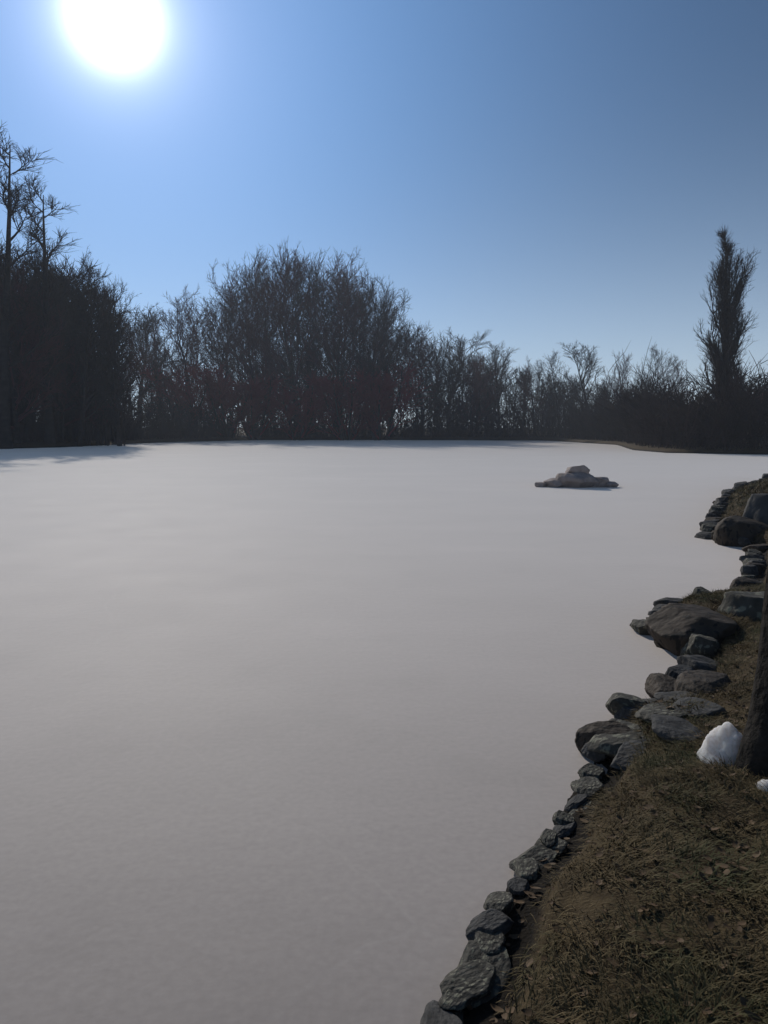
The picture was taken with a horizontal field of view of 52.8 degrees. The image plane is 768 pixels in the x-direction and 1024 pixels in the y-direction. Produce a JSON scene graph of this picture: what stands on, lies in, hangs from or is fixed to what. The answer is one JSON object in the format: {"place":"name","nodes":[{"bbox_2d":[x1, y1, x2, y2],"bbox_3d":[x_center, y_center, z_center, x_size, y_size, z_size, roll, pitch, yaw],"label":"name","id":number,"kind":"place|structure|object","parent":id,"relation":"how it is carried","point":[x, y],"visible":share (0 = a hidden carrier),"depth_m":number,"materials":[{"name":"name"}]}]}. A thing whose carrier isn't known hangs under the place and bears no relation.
{"place":"outdoors","nodes":[
{"label":"outdoors","id":0,"kind":"place"},
{"bbox_2d":[0,440,767,1023],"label":"ice","id":1,"kind":"structure","parent":0,"point":[288,728],"depth_m":5.93,"materials":[{"name":"ice"}]},
{"bbox_2d":[570,780,576,790],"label":"shore stone","id":2,"kind":"object","parent":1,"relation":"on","point":[572,784],"visible":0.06,"depth_m":4.35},
{"bbox_2d":[535,465,618,487],"bbox_3d":[6.704,-1.153,26.937,2.886,0.974,1.320,0,6,0],"label":"rock islet","id":3,"kind":"object","parent":1,"relation":"on","point":[580,476],"visible":0.85,"depth_m":26.68,"materials":[{"name":"stone"}]},
{"bbox_2d":[614,706,639,719],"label":"shore stone","id":4,"kind":"object","parent":1,"relation":"on","point":[623,712],"visible":0.47,"depth_m":5.28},
{"bbox_2d":[629,619,650,635],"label":"shore stone","id":5,"kind":"object","parent":1,"relation":"on","point":[637,625],"visible":0.41,"depth_m":7.58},
{"bbox_2d":[648,608,660,615],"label":"shore stone","id":6,"kind":"object","parent":1,"relation":"on","point":[651,612],"visible":0.2,"depth_m":8.13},
{"bbox_2d":[644,673,675,698],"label":"shore stone","id":7,"kind":"object","parent":1,"relation":"on","point":[657,682],"visible":0.49,"depth_m":5.67,"materials":[{"name":"stone"}]},
{"bbox_2d":[677,655,717,671],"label":"shore stone","id":8,"kind":"object","parent":1,"relation":"on","point":[698,662],"visible":0.4,"depth_m":6.09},
{"bbox_2d":[709,510,721,516],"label":"shore stone","id":9,"kind":"object","parent":1,"relation":"on","point":[718,513],"visible":0.53,"depth_m":17.30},
{"bbox_2d":[0,0,767,427],"label":"sky","id":10,"kind":"structure","parent":0,"point":[539,175],"materials":[{"name":"blue"}]},
{"bbox_2d":[13,428,767,1023],"bbox_3d":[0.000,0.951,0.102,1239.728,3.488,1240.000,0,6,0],"label":"ground","id":11,"kind":"structure","parent":0,"point":[583,900],"depth_m":2.99,"materials":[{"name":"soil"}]},
{"bbox_2d":[0,255,76,443],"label":"bare tree","id":12,"kind":"object","parent":11,"relation":"on","point":[17,418],"visible":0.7,"depth_m":84.49,"materials":[{"name":"grey plant"}]},
{"bbox_2d":[0,120,88,448],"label":"bare tree","id":13,"kind":"object","parent":11,"relation":"on","point":[7,323],"visible":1,"depth_m":78.98,"materials":[{"name":"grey plant"}]},
{"bbox_2d":[0,171,89,443],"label":"bare tree","id":14,"kind":"object","parent":11,"relation":"on","point":[50,437],"visible":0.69,"depth_m":86.78,"materials":[{"name":"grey plant"}]},
{"bbox_2d":[0,235,90,441],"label":"bare tree","id":15,"kind":"object","parent":11,"relation":"on","point":[35,389],"visible":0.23,"depth_m":89.51,"materials":[{"name":"grey plant"}]},
{"bbox_2d":[10,265,115,441],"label":"bare tree","id":16,"kind":"object","parent":11,"relation":"on","point":[61,417],"visible":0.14,"depth_m":92.27,"materials":[{"name":"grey plant"}]},
{"bbox_2d":[52,247,141,446],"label":"bare tree","id":17,"kind":"object","parent":11,"relation":"on","point":[93,291],"visible":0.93,"depth_m":89.39,"materials":[{"name":"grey plant"}]},
{"bbox_2d":[67,283,159,444],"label":"bare tree","id":18,"kind":"object","parent":11,"relation":"on","point":[126,376],"visible":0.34,"depth_m":96.88,"materials":[{"name":"grey plant"}]},
{"bbox_2d":[122,303,188,415],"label":"bare tree","id":19,"kind":"object","parent":11,"relation":"on","point":[144,326],"visible":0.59,"depth_m":139.02,"materials":[{"name":"grey plant"}]},
{"bbox_2d":[131,310,189,412],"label":"bare tree","id":20,"kind":"object","parent":11,"relation":"on","point":[156,340],"visible":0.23,"depth_m":148.20,"materials":[{"name":"grey plant"}]},
{"bbox_2d":[130,363,235,435],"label":"red shrub","id":21,"kind":"object","parent":11,"relation":"on","point":[177,393],"visible":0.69,"depth_m":137.14,"materials":[{"name":"grey plant"}]},
{"bbox_2d":[142,284,227,411],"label":"bare tree","id":22,"kind":"object","parent":11,"relation":"on","point":[178,328],"visible":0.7,"depth_m":143.76,"materials":[{"name":"grey plant"}]},
{"bbox_2d":[187,280,250,430],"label":"bare tree","id":23,"kind":"object","parent":11,"relation":"on","point":[224,353],"visible":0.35,"depth_m":150.00,"materials":[{"name":"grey plant"}]},
{"bbox_2d":[177,359,277,437],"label":"red shrub","id":24,"kind":"object","parent":11,"relation":"on","point":[222,389],"visible":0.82,"depth_m":139.24,"materials":[{"name":"grey plant"}]},
{"bbox_2d":[190,249,307,436],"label":"bare tree","id":25,"kind":"object","parent":11,"relation":"on","point":[249,327],"visible":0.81,"depth_m":143.63,"materials":[{"name":"grey plant"}]},
{"bbox_2d":[212,371,297,439],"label":"red shrub","id":26,"kind":"object","parent":11,"relation":"on","point":[248,428],"visible":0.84,"depth_m":140.96,"materials":[{"name":"grey plant"}]},
{"bbox_2d":[228,238,339,436],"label":"bare tree","id":27,"kind":"object","parent":11,"relation":"on","point":[280,310],"visible":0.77,"depth_m":147.94,"materials":[{"name":"grey plant"}]},
{"bbox_2d":[260,376,341,439],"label":"red shrub","id":28,"kind":"object","parent":11,"relation":"on","point":[302,426],"visible":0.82,"depth_m":140.10,"materials":[{"name":"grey plant"}]},
{"bbox_2d":[289,247,379,436],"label":"bare tree","id":29,"kind":"object","parent":11,"relation":"on","point":[344,327],"visible":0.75,"depth_m":148.61,"materials":[{"name":"grey plant"}]},
{"bbox_2d":[297,368,386,439],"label":"red shrub","id":30,"kind":"object","parent":11,"relation":"on","point":[350,406],"visible":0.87,"depth_m":139.81,"materials":[{"name":"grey plant"}]},
{"bbox_2d":[345,305,415,436],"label":"bare tree","id":31,"kind":"object","parent":11,"relation":"on","point":[365,367],"visible":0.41,"depth_m":148.77,"materials":[{"name":"grey plant"}]},
{"bbox_2d":[334,359,432,439],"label":"red shrub","id":32,"kind":"object","parent":11,"relation":"on","point":[391,405],"visible":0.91,"depth_m":140.96,"materials":[{"name":"grey plant"}]},
{"bbox_2d":[0,233,767,445],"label":"wood","id":33,"kind":"object","parent":11,"relation":"on","point":[115,422],"visible":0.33,"depth_m":156.38,"materials":[{"name":"plant"}]},
{"bbox_2d":[348,265,421,436],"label":"bare tree","id":34,"kind":"object","parent":11,"relation":"on","point":[385,303],"visible":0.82,"depth_m":144.58,"materials":[{"name":"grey plant"}]},
{"bbox_2d":[9,337,767,451],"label":"undergrowth","id":35,"kind":"object","parent":11,"relation":"on","point":[653,416],"visible":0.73,"depth_m":97.27,"materials":[{"name":"plant"}]},
{"bbox_2d":[381,322,455,436],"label":"bare tree","id":36,"kind":"object","parent":11,"relation":"on","point":[424,348],"visible":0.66,"depth_m":146.70,"materials":[{"name":"grey plant"}]},
{"bbox_2d":[449,1010,463,1023],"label":"shore stone","id":37,"kind":"object","parent":11,"relation":"on","point":[458,1013],"visible":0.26,"depth_m":2.61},
{"bbox_2d":[420,1000,462,1023],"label":"shore stone","id":38,"kind":"object","parent":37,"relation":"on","point":[434,1012],"visible":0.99,"depth_m":2.58,"materials":[{"name":"stone"}]},
{"bbox_2d":[422,327,492,436],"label":"bare tree","id":39,"kind":"object","parent":11,"relation":"on","point":[460,341],"visible":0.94,"depth_m":146.73,"materials":[{"name":"grey plant"}]},
{"bbox_2d":[449,351,505,436],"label":"bare tree","id":40,"kind":"object","parent":11,"relation":"on","point":[477,381],"visible":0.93,"depth_m":147.15,"materials":[{"name":"grey plant"}]},
{"bbox_2d":[457,940,512,1007],"bbox_3d":[0.366,1.693,2.828,0.202,0.068,0.358,8,14,23],"label":"shore stone","id":41,"kind":"object","parent":11,"relation":"on","point":[499,961],"visible":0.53,"depth_m":2.85,"materials":[{"name":"stone"}]},
{"bbox_2d":[438,989,472,1009],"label":"shore stone","id":42,"kind":"object","parent":41,"relation":"on","point":[450,1000],"visible":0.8,"depth_m":2.63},
{"bbox_2d":[440,960,495,1001],"bbox_3d":[0.298,1.671,2.741,0.256,0.042,0.166,-4,10,-40],"label":"shore stone","id":43,"kind":"object","parent":41,"relation":"on","point":[473,979],"visible":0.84,"depth_m":2.73,"materials":[{"name":"stone"}]},
{"bbox_2d":[474,931,504,954],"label":"shore stone","id":44,"kind":"object","parent":41,"relation":"on","point":[494,943],"visible":0.86,"depth_m":2.94,"materials":[{"name":"stone"}]},
{"bbox_2d":[466,908,513,940],"bbox_3d":[0.410,1.639,3.054,0.199,0.064,0.141,-12,13,-35],"label":"shore stone","id":45,"kind":"object","parent":11,"relation":"on","point":[491,921],"visible":0.85,"depth_m":3.04,"materials":[{"name":"stone"}]},
{"bbox_2d":[475,340,520,435],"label":"bare tree","id":46,"kind":"object","parent":11,"relation":"on","point":[504,365],"visible":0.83,"depth_m":150.71,"materials":[{"name":"grey plant"}]},
{"bbox_2d":[483,891,513,914],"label":"shore stone","id":47,"kind":"object","parent":11,"relation":"on","point":[502,901],"visible":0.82,"depth_m":3.16,"materials":[{"name":"stone"}]},
{"bbox_2d":[507,876,528,895],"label":"shore stone","id":48,"kind":"object","parent":11,"relation":"on","point":[517,885],"visible":0.87,"depth_m":3.30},
{"bbox_2d":[515,858,539,880],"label":"shore stone","id":49,"kind":"object","parent":11,"relation":"on","point":[527,868],"visible":0.81,"depth_m":3.43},
{"bbox_2d":[509,843,557,870],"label":"shore stone","id":50,"kind":"object","parent":11,"relation":"on","point":[538,852],"visible":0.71,"depth_m":3.55,"materials":[{"name":"stone"}]},
{"bbox_2d":[512,356,556,434],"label":"bare tree","id":51,"kind":"object","parent":11,"relation":"on","point":[524,383],"visible":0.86,"depth_m":154.61,"materials":[{"name":"grey plant"}]},
{"bbox_2d":[540,828,556,847],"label":"shore stone","id":52,"kind":"object","parent":11,"relation":"on","point":[548,838],"visible":0.98,"depth_m":3.67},
{"bbox_2d":[534,837,567,855],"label":"shore stone","id":53,"kind":"object","parent":11,"relation":"on","point":[560,845],"visible":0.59,"depth_m":3.63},
{"bbox_2d":[527,351,578,431],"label":"bare tree","id":54,"kind":"object","parent":11,"relation":"on","point":[553,377],"visible":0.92,"depth_m":151.73,"materials":[{"name":"grey plant"}]},
{"bbox_2d":[552,810,573,824],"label":"shore stone","id":55,"kind":"object","parent":11,"relation":"on","point":[559,817],"visible":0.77,"depth_m":3.87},
{"bbox_2d":[553,821,576,837],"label":"shore stone","id":56,"kind":"object","parent":11,"relation":"on","point":[564,830],"visible":0.81,"depth_m":3.79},
{"bbox_2d":[564,794,589,811],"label":"shore stone","id":57,"kind":"object","parent":11,"relation":"on","point":[576,801],"visible":0.98,"depth_m":4.08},
{"bbox_2d":[569,801,591,814],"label":"shore stone","id":58,"kind":"object","parent":11,"relation":"on","point":[572,811],"visible":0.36,"depth_m":4.04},
{"bbox_2d":[556,339,609,417],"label":"bare tree","id":59,"kind":"object","parent":11,"relation":"on","point":[588,358],"visible":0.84,"depth_m":147.03,"materials":[{"name":"grey plant"}]},
{"bbox_2d":[573,776,603,797],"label":"shore stone","id":60,"kind":"object","parent":11,"relation":"on","point":[587,785],"visible":0.91,"depth_m":4.21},
{"bbox_2d":[577,763,605,782],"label":"shore stone","id":61,"kind":"object","parent":11,"relation":"on","point":[592,770],"visible":0.73,"depth_m":4.43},
{"bbox_2d":[581,742,608,761],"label":"shore stone","id":62,"kind":"object","parent":11,"relation":"on","point":[594,756],"visible":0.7,"depth_m":4.63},
{"bbox_2d":[575,720,630,759],"bbox_3d":[1.371,1.433,4.778,0.369,0.222,0.305,-1,11,30],"label":"shore stone","id":63,"kind":"object","parent":11,"relation":"on","point":[586,733],"visible":0.46,"depth_m":4.78,"materials":[{"name":"stone"}]},
{"bbox_2d":[597,349,633,401],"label":"bare tree","id":64,"kind":"object","parent":11,"relation":"on","point":[625,363],"visible":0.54,"depth_m":152.65,"materials":[{"name":"grey plant"}]},
{"bbox_2d":[587,720,646,756],"bbox_3d":[1.490,1.421,4.731,0.524,0.184,0.388,-11,5,-33],"label":"boulder","id":65,"kind":"object","parent":11,"relation":"on","point":[608,744],"visible":0.45,"depth_m":4.63,"materials":[{"name":"stone"}]},
{"bbox_2d":[467,585,767,1023],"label":"fallen leaves","id":66,"kind":"object","parent":11,"relation":"on","point":[711,921],"visible":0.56,"depth_m":3.00,"materials":[{"name":"brown plant"}]},
{"bbox_2d":[605,692,647,714],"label":"shore stone","id":67,"kind":"object","parent":11,"relation":"on","point":[616,702],"visible":0.68,"depth_m":5.35,"materials":[{"name":"stone"}]},
{"bbox_2d":[610,739,650,770],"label":"flat stone","id":68,"kind":"object","parent":11,"relation":"on","point":[625,749],"visible":0.51,"depth_m":4.41,"materials":[{"name":"stone"}]},
{"bbox_2d":[644,698,657,702],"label":"shore stone","id":69,"kind":"object","parent":11,"relation":"on","point":[652,699],"visible":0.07,"depth_m":5.55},
{"bbox_2d":[652,604,666,609],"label":"shore stone","id":70,"kind":"object","parent":11,"relation":"on","point":[658,606],"visible":0.31,"depth_m":8.44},
{"bbox_2d":[635,703,686,723],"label":"flat stone","id":71,"kind":"object","parent":11,"relation":"on","point":[645,712],"visible":0.49,"depth_m":4.84,"materials":[{"name":"stone"}]},
{"bbox_2d":[636,344,686,391],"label":"bare tree","id":72,"kind":"object","parent":11,"relation":"on","point":[659,359],"visible":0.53,"depth_m":144.98,"materials":[{"name":"grey plant"}]},
{"bbox_2d":[646,361,689,393],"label":"bare tree","id":73,"kind":"object","parent":11,"relation":"on","point":[677,371],"visible":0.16,"depth_m":150.07,"materials":[{"name":"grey plant"}]},
{"bbox_2d":[653,597,683,605],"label":"shore stone","id":74,"kind":"object","parent":11,"relation":"on","point":[666,600],"visible":0.43,"depth_m":8.56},
{"bbox_2d":[650,714,706,742],"bbox_3d":[1.726,1.300,4.528,0.351,0.127,0.453,0,7,-19],"label":"flat stone","id":75,"kind":"object","parent":11,"relation":"on","point":[667,728],"visible":0.7,"depth_m":4.47,"materials":[{"name":"stone"}]},
{"bbox_2d":[654,691,702,701],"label":"flat stone","id":76,"kind":"object","parent":11,"relation":"on","point":[666,696],"visible":0.26,"depth_m":5.21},
{"bbox_2d":[665,664,693,678],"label":"shore stone","id":77,"kind":"object","parent":11,"relation":"on","point":[675,671],"visible":0.26,"depth_m":5.90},
{"bbox_2d":[645,603,740,656],"bbox_3d":[2.829,1.169,7.062,0.816,0.525,0.712,5,11,-6],"label":"boulder","id":78,"kind":"object","parent":11,"relation":"on","point":[671,627],"visible":0.66,"depth_m":6.91,"materials":[{"name":"grey stone"}]},
{"bbox_2d":[671,697,726,718],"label":"boulder","id":79,"kind":"object","parent":11,"relation":"on","point":[708,711],"visible":0.37,"depth_m":4.83,"materials":[{"name":"stone"}]},
{"bbox_2d":[680,633,721,659],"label":"shore stone","id":80,"kind":"object","parent":11,"relation":"on","point":[703,645],"visible":0.68,"depth_m":6.55,"materials":[{"name":"stone"}]},
{"bbox_2d":[692,586,709,594],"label":"shore stone","id":81,"kind":"object","parent":11,"relation":"on","point":[699,589],"visible":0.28,"depth_m":8.86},
{"bbox_2d":[674,670,731,694],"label":"boulder","id":82,"kind":"object","parent":11,"relation":"on","point":[691,680],"visible":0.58,"depth_m":5.35,"materials":[{"name":"grey stone"}]},
{"bbox_2d":[694,531,711,539],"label":"shore stone","id":83,"kind":"object","parent":11,"relation":"on","point":[705,535],"visible":0.65,"depth_m":14.25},
{"bbox_2d":[699,520,717,526],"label":"shore stone","id":84,"kind":"object","parent":11,"relation":"on","point":[703,522],"visible":0.35,"depth_m":15.48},
{"bbox_2d":[701,522,716,531],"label":"shore stone","id":85,"kind":"object","parent":11,"relation":"on","point":[709,527],"visible":0.38,"depth_m":14.66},
{"bbox_2d":[705,513,717,518],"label":"shore stone","id":86,"kind":"object","parent":11,"relation":"on","point":[710,515],"visible":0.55,"depth_m":16.70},
{"bbox_2d":[704,517,722,520],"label":"shore stone","id":87,"kind":"object","parent":11,"relation":"on","point":[711,518],"visible":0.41,"depth_m":16.52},
{"bbox_2d":[709,506,725,516],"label":"shore stone","id":88,"kind":"object","parent":11,"relation":"on","point":[720,509],"visible":0.46,"depth_m":17.55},
{"bbox_2d":[696,722,742,765],"bbox_3d":[1.795,1.208,4.065,0.280,0.212,0.300,-3,7,-24],"label":"snow clump","id":89,"kind":"object","parent":11,"relation":"on","point":[724,739],"visible":0.55,"depth_m":4.01,"materials":[{"name":"snow"}]},
{"bbox_2d":[713,497,728,504],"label":"shore stone","id":90,"kind":"object","parent":11,"relation":"on","point":[722,499],"visible":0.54,"depth_m":19.85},
{"bbox_2d":[715,502,728,505],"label":"shore stone","id":91,"kind":"object","parent":11,"relation":"on","point":[723,503],"visible":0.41,"depth_m":19.33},
{"bbox_2d":[693,224,759,445],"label":"columnar tree","id":92,"kind":"object","parent":11,"relation":"on","point":[727,319],"visible":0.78,"depth_m":68.77,"materials":[{"name":"grey plant"}]},
{"bbox_2d":[721,489,733,494],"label":"shore stone","id":93,"kind":"object","parent":11,"relation":"on","point":[727,491],"visible":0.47,"depth_m":22.72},
{"bbox_2d":[713,515,767,546],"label":"boulder","id":94,"kind":"object","parent":11,"relation":"on","point":[729,530],"visible":0.64,"depth_m":13.33,"materials":[{"name":"grey stone"}]},
{"bbox_2d":[716,591,764,620],"bbox_3d":[3.572,1.076,7.352,0.786,0.650,0.711,1,6,14],"label":"boulder","id":95,"kind":"object","parent":11,"relation":"on","point":[749,605],"visible":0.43,"depth_m":7.17,"materials":[{"name":"stone"}]},
{"bbox_2d":[734,481,748,487],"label":"shore stone","id":96,"kind":"object","parent":11,"relation":"on","point":[738,484],"visible":0.36,"depth_m":24.73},
{"bbox_2d":[738,537,750,546],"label":"shore stone","id":97,"kind":"object","parent":11,"relation":"on","point":[743,542],"visible":0.93,"depth_m":13.13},
{"bbox_2d":[729,577,763,587],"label":"shore stone","id":98,"kind":"object","parent":11,"relation":"on","point":[740,581],"visible":0.41,"depth_m":9.27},
{"bbox_2d":[741,575,756,578],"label":"shore stone","id":99,"kind":"object","parent":11,"relation":"on","point":[751,576],"visible":0.47,"depth_m":10.12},
{"bbox_2d":[740,564,758,575],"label":"shore stone","id":100,"kind":"object","parent":11,"relation":"on","point":[750,569],"visible":0.88,"depth_m":10.44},
{"bbox_2d":[733,569,767,778],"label":"tree trunk","id":101,"kind":"object","parent":11,"relation":"on","point":[752,754],"visible":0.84,"depth_m":3.83,"materials":[{"name":"brown plant"}]},
{"bbox_2d":[745,552,756,554],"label":"shore stone","id":102,"kind":"object","parent":11,"relation":"on","point":[749,553],"visible":0.52,"depth_m":12.01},
{"bbox_2d":[739,554,764,561],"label":"shore stone","id":103,"kind":"object","parent":11,"relation":"on","point":[744,557],"visible":0.56,"depth_m":11.56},
{"bbox_2d":[742,558,763,564],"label":"shore stone","id":104,"kind":"object","parent":11,"relation":"on","point":[745,561],"visible":0.31,"depth_m":11.14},
{"bbox_2d":[741,544,767,551],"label":"shore stone","id":105,"kind":"object","parent":11,"relation":"on","point":[762,547],"visible":0.66,"depth_m":12.51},
{"bbox_2d":[742,493,767,523],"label":"boulder","id":106,"kind":"object","parent":11,"relation":"on","point":[756,508],"visible":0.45,"depth_m":13.86,"materials":[{"name":"stone"}]},
{"bbox_2d":[748,549,762,554],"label":"shore stone","id":107,"kind":"object","parent":11,"relation":"on","point":[755,551],"visible":0.46,"depth_m":12.13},
{"bbox_2d":[746,562,765,572],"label":"shore stone","id":108,"kind":"object","parent":11,"relation":"on","point":[761,567],"visible":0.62,"depth_m":10.58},
{"bbox_2d":[745,560,766,566],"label":"shore stone","id":109,"kind":"object","parent":11,"relation":"on","point":[761,562],"visible":0.27,"depth_m":10.79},
{"bbox_2d":[747,386,767,441],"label":"bare tree","id":110,"kind":"object","parent":11,"relation":"on","point":[759,405],"visible":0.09,"depth_m":76.82,"materials":[{"name":"grey plant"}]},
{"bbox_2d":[756,779,767,791],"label":"snow clump","id":111,"kind":"object","parent":11,"relation":"on","point":[759,783],"visible":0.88,"depth_m":3.62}
]}

